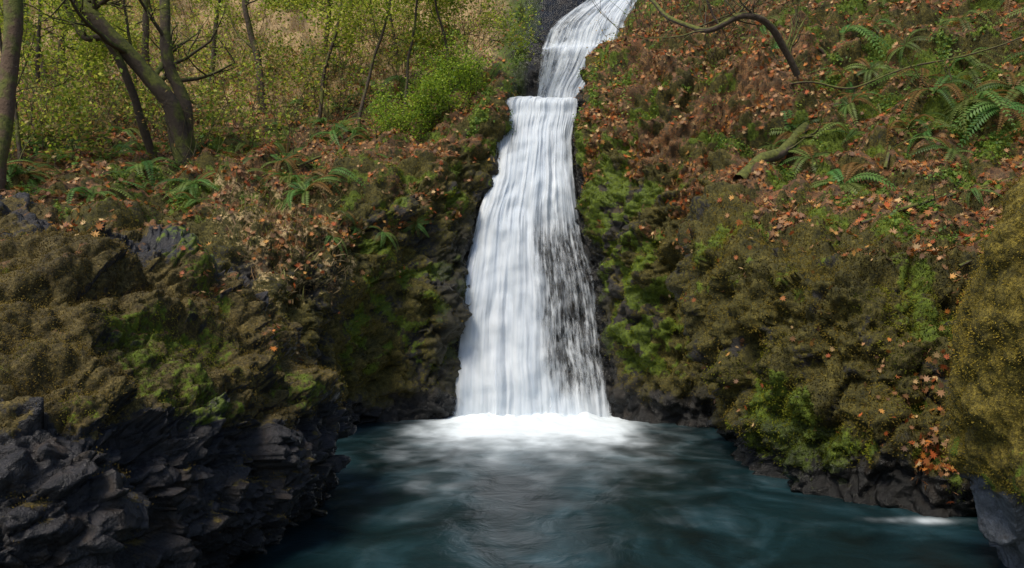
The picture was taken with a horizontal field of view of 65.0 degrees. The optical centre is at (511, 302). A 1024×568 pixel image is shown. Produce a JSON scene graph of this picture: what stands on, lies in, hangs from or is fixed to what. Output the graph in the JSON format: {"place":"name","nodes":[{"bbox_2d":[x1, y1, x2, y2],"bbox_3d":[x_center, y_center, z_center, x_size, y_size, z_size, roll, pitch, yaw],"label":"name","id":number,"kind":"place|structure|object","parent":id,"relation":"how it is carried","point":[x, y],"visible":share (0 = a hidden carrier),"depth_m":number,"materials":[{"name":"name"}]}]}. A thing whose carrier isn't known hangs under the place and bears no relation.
{"place":"outdoors","nodes":[
{"label":"outdoors","id":0,"kind":"place"},
{"bbox_2d":[0,0,1023,517],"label":"hillside","id":1,"kind":"structure","parent":0,"point":[886,480],"depth_m":13.40,"materials":[{"name":"green plant"}]},
{"bbox_2d":[0,0,23,194],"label":"fir tree","id":2,"kind":"object","parent":1,"relation":"on","point":[13,12],"visible":0.99,"depth_m":11.25,"materials":[{"name":"brown plant"}]},
{"bbox_2d":[6,159,51,188],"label":"sword fern","id":3,"kind":"object","parent":1,"relation":"on","point":[11,162],"visible":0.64,"depth_m":12.46,"materials":[{"name":"green plant"}]},
{"bbox_2d":[7,165,59,180],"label":"sword fern","id":4,"kind":"object","parent":1,"relation":"on","point":[16,171],"visible":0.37,"depth_m":12.73,"materials":[{"name":"green plant"}]},
{"bbox_2d":[7,160,60,184],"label":"sword fern","id":5,"kind":"object","parent":1,"relation":"on","point":[34,174],"visible":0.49,"depth_m":12.95,"materials":[{"name":"green plant"}]},
{"bbox_2d":[14,157,65,170],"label":"sword fern","id":6,"kind":"object","parent":1,"relation":"on","point":[24,158],"visible":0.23,"depth_m":14.10,"materials":[{"name":"green plant"}]},
{"bbox_2d":[23,167,57,191],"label":"sword fern","id":7,"kind":"object","parent":1,"relation":"on","point":[34,181],"visible":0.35,"depth_m":12.74,"materials":[{"name":"green plant"}]},
{"bbox_2d":[11,185,93,199],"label":"sword fern","id":8,"kind":"object","parent":1,"relation":"on","point":[56,192],"visible":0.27,"depth_m":12.11,"materials":[{"name":"green plant"}]},
{"bbox_2d":[28,151,80,163],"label":"sword fern","id":9,"kind":"object","parent":1,"relation":"on","point":[57,155],"visible":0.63,"depth_m":14.38,"materials":[{"name":"green plant"}]},
{"bbox_2d":[10,137,100,160],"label":"sword fern","id":10,"kind":"object","parent":1,"relation":"on","point":[52,151],"visible":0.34,"depth_m":15.33,"materials":[{"name":"green plant"}]},
{"bbox_2d":[0,0,111,82],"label":"maple sapling","id":11,"kind":"object","parent":1,"relation":"on","point":[61,42],"visible":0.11,"depth_m":22.90,"materials":[{"name":"green plant"}]},
{"bbox_2d":[0,0,124,168],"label":"maple sapling","id":12,"kind":"object","parent":1,"relation":"on","point":[18,143],"visible":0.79,"depth_m":13.63,"materials":[{"name":"green plant"}]},
{"bbox_2d":[0,0,135,120],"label":"maple sapling","id":13,"kind":"object","parent":1,"relation":"on","point":[39,29],"visible":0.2,"depth_m":18.43,"materials":[{"name":"green plant"}]},
{"bbox_2d":[23,0,117,107],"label":"maple sapling","id":14,"kind":"object","parent":1,"relation":"on","point":[54,51],"visible":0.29,"depth_m":19.87,"materials":[{"name":"green plant"}]},
{"bbox_2d":[39,0,159,91],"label":"maple sapling","id":15,"kind":"object","parent":1,"relation":"on","point":[129,36],"visible":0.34,"depth_m":19.88,"materials":[{"name":"green plant"}]},
{"bbox_2d":[66,187,133,204],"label":"sword fern","id":16,"kind":"object","parent":1,"relation":"on","point":[92,194],"visible":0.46,"depth_m":12.05,"materials":[{"name":"green plant"}]},
{"bbox_2d":[61,180,153,197],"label":"sword fern","id":17,"kind":"object","parent":1,"relation":"on","point":[125,181],"visible":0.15,"depth_m":12.49,"materials":[{"name":"green plant"}]},
{"bbox_2d":[61,0,157,156],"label":"maple tree","id":18,"kind":"object","parent":1,"relation":"on","point":[139,116],"visible":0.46,"depth_m":14.72,"materials":[{"name":"brown plant"}]},
{"bbox_2d":[90,144,135,159],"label":"sword fern","id":19,"kind":"object","parent":1,"relation":"on","point":[117,154],"visible":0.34,"depth_m":14.82,"materials":[{"name":"green plant"}]},
{"bbox_2d":[107,126,141,139],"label":"sword fern","id":20,"kind":"object","parent":1,"relation":"on","point":[128,128],"visible":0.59,"depth_m":17.84,"materials":[{"name":"green plant"}]},
{"bbox_2d":[24,0,230,168],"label":"maple tree","id":21,"kind":"object","parent":1,"relation":"on","point":[152,80],"visible":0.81,"depth_m":14.75,"materials":[{"name":"brown plant"}]},
{"bbox_2d":[97,171,166,190],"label":"sword fern","id":22,"kind":"object","parent":1,"relation":"on","point":[147,182],"visible":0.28,"depth_m":13.24,"materials":[{"name":"green plant"}]},
{"bbox_2d":[116,141,147,153],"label":"sword fern","id":23,"kind":"object","parent":1,"relation":"on","point":[137,143],"visible":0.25,"depth_m":16.03,"materials":[{"name":"green plant"}]},
{"bbox_2d":[119,157,181,185],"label":"sword fern","id":24,"kind":"object","parent":1,"relation":"on","point":[140,166],"visible":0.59,"depth_m":13.89,"materials":[{"name":"green plant"}]},
{"bbox_2d":[106,0,229,65],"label":"maple sapling","id":25,"kind":"object","parent":1,"relation":"on","point":[145,19],"visible":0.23,"depth_m":25.00,"materials":[{"name":"green plant"}]},
{"bbox_2d":[0,192,356,567],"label":"basalt outcrop","id":26,"kind":"object","parent":1,"relation":"on","point":[154,449],"visible":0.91,"depth_m":5.63,"materials":[{"name":"grey stone"}]},
{"bbox_2d":[0,194,309,364],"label":"fallen leaves","id":27,"kind":"object","parent":26,"relation":"on","point":[98,226],"visible":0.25,"depth_m":6.93,"materials":[{"name":"brown plant"}]},
{"bbox_2d":[0,192,347,566],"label":"moss","id":28,"kind":"object","parent":26,"relation":"on","point":[134,349],"visible":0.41,"depth_m":5.81,"materials":[{"name":"green plant"}]},
{"bbox_2d":[154,186,214,207],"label":"sword fern","id":29,"kind":"object","parent":1,"relation":"on","point":[191,198],"visible":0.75,"depth_m":12.40,"materials":[{"name":"green plant"}]},
{"bbox_2d":[151,171,218,203],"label":"sword fern","id":30,"kind":"object","parent":1,"relation":"on","point":[201,177],"visible":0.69,"depth_m":12.90,"materials":[{"name":"green plant"}]},
{"bbox_2d":[139,0,248,157],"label":"maple tree","id":31,"kind":"object","parent":1,"relation":"on","point":[170,63],"visible":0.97,"depth_m":15.16,"materials":[{"name":"brown plant"}]},
{"bbox_2d":[209,0,249,92],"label":"maple sapling","id":32,"kind":"object","parent":1,"relation":"on","point":[214,44],"visible":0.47,"depth_m":21.91,"materials":[{"name":"brown plant"}]},
{"bbox_2d":[230,139,259,152],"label":"sword fern","id":33,"kind":"object","parent":1,"relation":"on","point":[240,144],"visible":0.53,"depth_m":16.22,"materials":[{"name":"green plant"}]},
{"bbox_2d":[197,0,306,113],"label":"maple sapling","id":34,"kind":"object","parent":1,"relation":"on","point":[245,11],"visible":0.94,"depth_m":19.90,"materials":[{"name":"green plant"}]},
{"bbox_2d":[241,175,275,199],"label":"sword fern","id":35,"kind":"object","parent":1,"relation":"on","point":[258,177],"visible":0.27,"depth_m":13.17,"materials":[{"name":"green plant"}]},
{"bbox_2d":[0,0,519,173],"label":"undergrowth","id":36,"kind":"object","parent":1,"relation":"on","point":[145,100],"visible":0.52,"depth_m":19.13,"materials":[{"name":"green plant"}]},
{"bbox_2d":[1,0,523,304],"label":"dry grass","id":37,"kind":"structure","parent":1,"relation":"on","point":[275,208],"depth_m":21.41,"materials":[{"name":"beige plant"}]},
{"bbox_2d":[262,142,302,157],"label":"sword fern","id":38,"kind":"object","parent":1,"relation":"on","point":[281,149],"visible":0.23,"depth_m":16.59,"materials":[{"name":"green plant"}]},
{"bbox_2d":[261,171,315,188],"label":"sword fern","id":39,"kind":"object","parent":1,"relation":"on","point":[290,179],"visible":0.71,"depth_m":14.03,"materials":[{"name":"green plant"}]},
{"bbox_2d":[260,152,317,179],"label":"sword fern","id":40,"kind":"object","parent":1,"relation":"on","point":[280,160],"visible":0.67,"depth_m":14.81,"materials":[{"name":"green plant"}]},
{"bbox_2d":[282,99,316,112],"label":"sword fern","id":41,"kind":"object","parent":1,"relation":"on","point":[296,100],"visible":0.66,"depth_m":19.92,"materials":[{"name":"green plant"}]},
{"bbox_2d":[282,174,350,212],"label":"sword fern","id":42,"kind":"object","parent":1,"relation":"on","point":[301,189],"visible":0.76,"depth_m":13.40,"materials":[{"name":"green plant"}]},
{"bbox_2d":[300,117,336,126],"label":"sword fern","id":43,"kind":"object","parent":1,"relation":"on","point":[320,120],"visible":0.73,"depth_m":18.30,"materials":[{"name":"green plant"}]},
{"bbox_2d":[265,0,386,96],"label":"maple sapling","id":44,"kind":"object","parent":1,"relation":"on","point":[327,34],"visible":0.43,"depth_m":21.80,"materials":[{"name":"green plant"}]},
{"bbox_2d":[296,125,368,167],"bbox_3d":[-3.565,-3.208,16.162,0.509,1.407,2.669,0,0,25],"label":"fallen branch","id":45,"kind":"object","parent":1,"relation":"on","point":[307,161],"visible":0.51,"depth_m":15.30,"materials":[{"name":"brown wood"}]},
{"bbox_2d":[301,167,365,197],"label":"sword fern","id":46,"kind":"object","parent":1,"relation":"on","point":[318,171],"visible":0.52,"depth_m":13.80,"materials":[{"name":"green plant"}]},
{"bbox_2d":[323,231,347,255],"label":"sword fern","id":47,"kind":"object","parent":1,"relation":"on","point":[331,235],"visible":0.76,"depth_m":12.49,"materials":[{"name":"green plant"}]},
{"bbox_2d":[310,111,370,144],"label":"sword fern","id":48,"kind":"object","parent":1,"relation":"on","point":[331,131],"visible":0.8,"depth_m":16.88,"materials":[{"name":"green plant"}]},
{"bbox_2d":[322,123,372,145],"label":"sword fern","id":49,"kind":"object","parent":1,"relation":"on","point":[355,130],"visible":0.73,"depth_m":16.71,"materials":[{"name":"green plant"}]},
{"bbox_2d":[289,0,413,118],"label":"maple sapling","id":50,"kind":"object","parent":1,"relation":"on","point":[332,44],"visible":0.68,"depth_m":19.26,"materials":[{"name":"green plant"}]},
{"bbox_2d":[342,211,362,236],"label":"sword fern","id":51,"kind":"object","parent":1,"relation":"on","point":[358,226],"visible":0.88,"depth_m":13.18,"materials":[{"name":"green plant"}]},
{"bbox_2d":[339,133,370,146],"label":"sword fern","id":52,"kind":"object","parent":1,"relation":"on","point":[365,135],"visible":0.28,"depth_m":16.34,"materials":[{"name":"green plant"}]},
{"bbox_2d":[291,0,468,126],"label":"maple sapling","id":53,"kind":"object","parent":1,"relation":"on","point":[424,39],"visible":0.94,"depth_m":17.45,"materials":[{"name":"green plant"}]},
{"bbox_2d":[368,226,399,251],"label":"sword fern","id":54,"kind":"object","parent":1,"relation":"on","point":[384,232],"visible":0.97,"depth_m":13.37,"materials":[{"name":"green plant"}]},
{"bbox_2d":[362,78,417,114],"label":"sword fern","id":55,"kind":"object","parent":1,"relation":"on","point":[396,91],"visible":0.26,"depth_m":18.16,"materials":[{"name":"green plant"}]},
{"bbox_2d":[368,75,421,95],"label":"sword fern","id":56,"kind":"object","parent":1,"relation":"on","point":[390,79],"visible":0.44,"depth_m":20.19,"materials":[{"name":"green plant"}]},
{"bbox_2d":[372,0,442,70],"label":"maple sapling","id":57,"kind":"object","parent":1,"relation":"on","point":[392,25],"visible":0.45,"depth_m":22.95,"materials":[{"name":"green plant"}]},
{"bbox_2d":[402,216,431,238],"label":"sword fern","id":58,"kind":"object","parent":1,"relation":"on","point":[417,223],"visible":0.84,"depth_m":13.93,"materials":[{"name":"green plant"}]},
{"bbox_2d":[359,18,498,143],"bbox_3d":[-1.672,-4.306,16.078,2.827,2.804,3.052,0,0,0],"label":"huckleberry shrub","id":59,"kind":"object","parent":1,"relation":"on","point":[436,86],"visible":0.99,"depth_m":15.77,"materials":[{"name":"green plant"}]},
{"bbox_2d":[385,0,510,109],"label":"maple sapling","id":60,"kind":"object","parent":1,"relation":"on","point":[415,18],"visible":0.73,"depth_m":17.48,"materials":[{"name":"green plant"}]},
{"bbox_2d":[417,0,545,85],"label":"maple sapling","id":61,"kind":"object","parent":1,"relation":"on","point":[437,13],"visible":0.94,"depth_m":18.11,"materials":[{"name":"green plant"}]},
{"bbox_2d":[449,63,515,92],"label":"sword fern","id":62,"kind":"object","parent":1,"relation":"on","point":[497,69],"visible":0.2,"depth_m":16.77,"materials":[{"name":"green plant"}]},
{"bbox_2d":[1,0,1023,321],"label":"fallen leaves","id":63,"kind":"object","parent":1,"relation":"on","point":[729,176],"depth_m":13.63,"materials":[{"name":"brown plant"}]},
{"bbox_2d":[5,0,1023,500],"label":"moss","id":64,"kind":"object","parent":1,"relation":"on","point":[777,262],"visible":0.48,"depth_m":11.13,"materials":[{"name":"green plant"}]},
{"bbox_2d":[10,0,1023,244],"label":"groundcover","id":65,"kind":"object","parent":1,"relation":"on","point":[998,145],"visible":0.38,"depth_m":13.59,"materials":[{"name":"green plant"}]},
{"bbox_2d":[455,0,635,417],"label":"waterfall","id":66,"kind":"structure","parent":1,"relation":"on","point":[503,371],"depth_m":14.68,"materials":[{"name":"liquid"}]},
{"bbox_2d":[579,12,630,83],"bbox_3d":[1.952,-5.150,16.370,1.445,1.845,0.939,0,0,43],"label":"huckleberry shrub","id":67,"kind":"object","parent":1,"relation":"on","point":[602,59],"visible":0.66,"depth_m":16.48,"materials":[{"name":"green plant"}]},
{"bbox_2d":[592,0,765,62],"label":"bare brush","id":68,"kind":"object","parent":1,"relation":"on","point":[688,17],"visible":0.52,"depth_m":15.96,"materials":[{"name":"brown plant"}]},
{"bbox_2d":[606,0,831,76],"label":"mossy branch","id":69,"kind":"object","parent":1,"relation":"on","point":[770,26],"visible":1,"depth_m":12.45,"materials":[{"name":"brown plant"}]},
{"bbox_2d":[750,30,782,55],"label":"sword fern","id":70,"kind":"object","parent":1,"relation":"on","point":[773,45],"visible":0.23,"depth_m":15.30,"materials":[{"name":"green plant"}]},
{"bbox_2d":[758,136,797,165],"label":"sword fern","id":71,"kind":"object","parent":1,"relation":"on","point":[770,145],"visible":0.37,"depth_m":13.18,"materials":[{"name":"green plant"}]},
{"bbox_2d":[733,99,841,181],"bbox_3d":[4.659,-2.647,12.915,0.947,1.810,3.119,0,0,41],"label":"mossy log","id":72,"kind":"object","parent":1,"relation":"on","point":[783,149],"visible":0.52,"depth_m":12.63,"materials":[{"name":"wood"}]},
{"bbox_2d":[769,109,819,149],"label":"sword fern","id":73,"kind":"object","parent":1,"relation":"on","point":[787,129],"visible":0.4,"depth_m":13.35,"materials":[{"name":"green plant"}]},
{"bbox_2d":[776,146,833,180],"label":"sword fern","id":74,"kind":"object","parent":1,"relation":"on","point":[805,152],"visible":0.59,"depth_m":12.53,"materials":[{"name":"green plant"}]},
{"bbox_2d":[668,172,958,445],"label":"fallen leaves","id":75,"kind":"object","parent":1,"relation":"on","point":[792,338],"visible":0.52,"depth_m":8.65,"materials":[{"name":"orange plant"}]},
{"bbox_2d":[807,68,853,95],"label":"sword fern","id":76,"kind":"object","parent":1,"relation":"on","point":[842,79],"visible":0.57,"depth_m":14.19,"materials":[{"name":"green plant"}]},
{"bbox_2d":[704,0,960,97],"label":"bare brush","id":77,"kind":"object","parent":1,"relation":"on","point":[916,69],"visible":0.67,"depth_m":12.98,"materials":[{"name":"brown plant"}]},
{"bbox_2d":[797,122,868,143],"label":"sword fern","id":78,"kind":"object","parent":1,"relation":"on","point":[851,133],"visible":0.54,"depth_m":12.46,"materials":[{"name":"green plant"}]},
{"bbox_2d":[810,162,900,196],"bbox_3d":[4.956,-1.447,11.612,1.653,1.114,1.724,-15,27,23],"label":"sword fern","id":79,"kind":"object","parent":1,"relation":"on","point":[849,184],"visible":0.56,"depth_m":11.37,"materials":[{"name":"green plant"}]},
{"bbox_2d":[832,91,883,114],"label":"sword fern","id":80,"kind":"object","parent":1,"relation":"on","point":[850,94],"visible":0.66,"depth_m":13.74,"materials":[{"name":"green plant"}]},
{"bbox_2d":[833,93,886,129],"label":"sword fern","id":81,"kind":"object","parent":1,"relation":"on","point":[849,103],"visible":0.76,"depth_m":13.35,"materials":[{"name":"green plant"}]},
{"bbox_2d":[839,19,890,71],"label":"sword fern","id":82,"kind":"object","parent":1,"relation":"on","point":[844,31],"visible":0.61,"depth_m":14.90,"materials":[{"name":"green plant"}]},
{"bbox_2d":[843,57,899,91],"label":"sword fern","id":83,"kind":"object","parent":1,"relation":"on","point":[865,63],"visible":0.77,"depth_m":14.26,"materials":[{"name":"green plant"}]},
{"bbox_2d":[869,103,891,169],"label":"fallen branch","id":84,"kind":"object","parent":1,"relation":"on","point":[887,155],"visible":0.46,"depth_m":11.69,"materials":[{"name":"brown wood"}]},
{"bbox_2d":[862,19,902,36],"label":"sword fern","id":85,"kind":"object","parent":1,"relation":"on","point":[875,26],"visible":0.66,"depth_m":15.32,"materials":[{"name":"green plant"}]},
{"bbox_2d":[863,0,910,23],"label":"sword fern","id":86,"kind":"object","parent":1,"relation":"on","point":[891,1],"visible":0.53,"depth_m":16.55,"materials":[{"name":"green plant"}]},
{"bbox_2d":[854,68,957,101],"bbox_3d":[6.696,-3.581,13.697,1.422,0.882,1.402,0,0,-18],"label":"sword fern","id":87,"kind":"object","parent":1,"relation":"on","point":[924,71],"visible":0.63,"depth_m":13.43,"materials":[{"name":"green plant"}]},
{"bbox_2d":[886,29,935,67],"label":"sword fern","id":88,"kind":"object","parent":1,"relation":"on","point":[906,39],"visible":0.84,"depth_m":14.18,"materials":[{"name":"green plant"}]},
{"bbox_2d":[881,345,958,503],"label":"fallen leaves","id":89,"kind":"object","parent":1,"relation":"on","point":[925,462],"visible":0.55,"depth_m":7.63,"materials":[{"name":"orange plant"}]},
{"bbox_2d":[886,112,957,146],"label":"sword fern","id":90,"kind":"object","parent":1,"relation":"on","point":[908,126],"visible":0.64,"depth_m":12.01,"materials":[{"name":"green plant"}]},
{"bbox_2d":[893,136,978,175],"bbox_3d":[6.145,-1.878,11.584,1.213,0.894,1.557,4,33,-16],"label":"sword fern","id":91,"kind":"object","parent":1,"relation":"on","point":[950,149],"visible":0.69,"depth_m":11.29,"materials":[{"name":"green plant"}]},
{"bbox_2d":[896,75,981,127],"bbox_3d":[6.750,-3.148,12.738,1.666,0.761,1.714,-29,22,-34],"label":"sword fern","id":92,"kind":"object","parent":1,"relation":"on","point":[931,90],"visible":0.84,"depth_m":12.49,"materials":[{"name":"green plant"}]},
{"bbox_2d":[907,120,977,160],"bbox_3d":[6.277,-2.257,11.936,1.195,0.772,1.145,-31,-6,16],"label":"sword fern","id":93,"kind":"object","parent":1,"relation":"on","point":[926,133],"visible":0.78,"depth_m":11.74,"materials":[{"name":"green plant"}]},
{"bbox_2d":[937,10,990,31],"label":"sword fern","id":94,"kind":"object","parent":1,"relation":"on","point":[960,18],"visible":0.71,"depth_m":14.10,"materials":[{"name":"green plant"}]},
{"bbox_2d":[949,63,994,89],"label":"sword fern","id":95,"kind":"object","parent":1,"relation":"on","point":[970,73],"visible":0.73,"depth_m":12.88,"materials":[{"name":"green plant"}]},
{"bbox_2d":[936,89,1023,148],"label":"sword fern","id":96,"kind":"object","parent":1,"relation":"on","point":[994,104],"visible":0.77,"depth_m":11.58,"materials":[{"name":"green plant"}]},
{"bbox_2d":[957,186,1003,206],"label":"sword fern","id":97,"kind":"object","parent":1,"relation":"on","point":[975,189],"visible":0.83,"depth_m":10.04,"materials":[{"name":"green plant"}]},
{"bbox_2d":[939,89,1023,138],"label":"sword fern","id":98,"kind":"object","parent":1,"relation":"on","point":[992,95],"visible":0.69,"depth_m":11.77,"materials":[{"name":"green plant"}]},
{"bbox_2d":[950,47,1014,73],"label":"sword fern","id":99,"kind":"object","parent":1,"relation":"on","point":[967,58],"visible":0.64,"depth_m":13.34,"materials":[{"name":"green plant"}]},
{"bbox_2d":[963,72,1023,115],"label":"sword fern","id":100,"kind":"object","parent":1,"relation":"on","point":[1013,81],"visible":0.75,"depth_m":12.30,"materials":[{"name":"green plant"}]},
{"bbox_2d":[993,2,1023,33],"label":"sword fern","id":101,"kind":"object","parent":1,"relation":"on","point":[1018,10],"visible":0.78,"depth_m":13.58,"materials":[{"name":"green plant"}]},
{"bbox_2d":[996,50,1023,67],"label":"sword fern","id":102,"kind":"object","parent":1,"relation":"on","point":[1012,56],"visible":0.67,"depth_m":12.84,"materials":[{"name":"green plant"}]},
{"bbox_2d":[230,411,1008,567],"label":"pool","id":103,"kind":"structure","parent":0,"point":[548,490],"depth_m":7.69,"materials":[{"name":"liquid"}]},
{"bbox_2d":[947,175,1023,567],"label":"mossy boulder","id":104,"kind":"object","parent":103,"relation":"in","point":[1000,518],"visible":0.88,"depth_m":5.29,"materials":[{"name":"green plant"}]},
{"bbox_2d":[942,167,1023,504],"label":"moss","id":105,"kind":"object","parent":104,"relation":"on","point":[963,438],"visible":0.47,"depth_m":5.32,"materials":[{"name":"green plant"}]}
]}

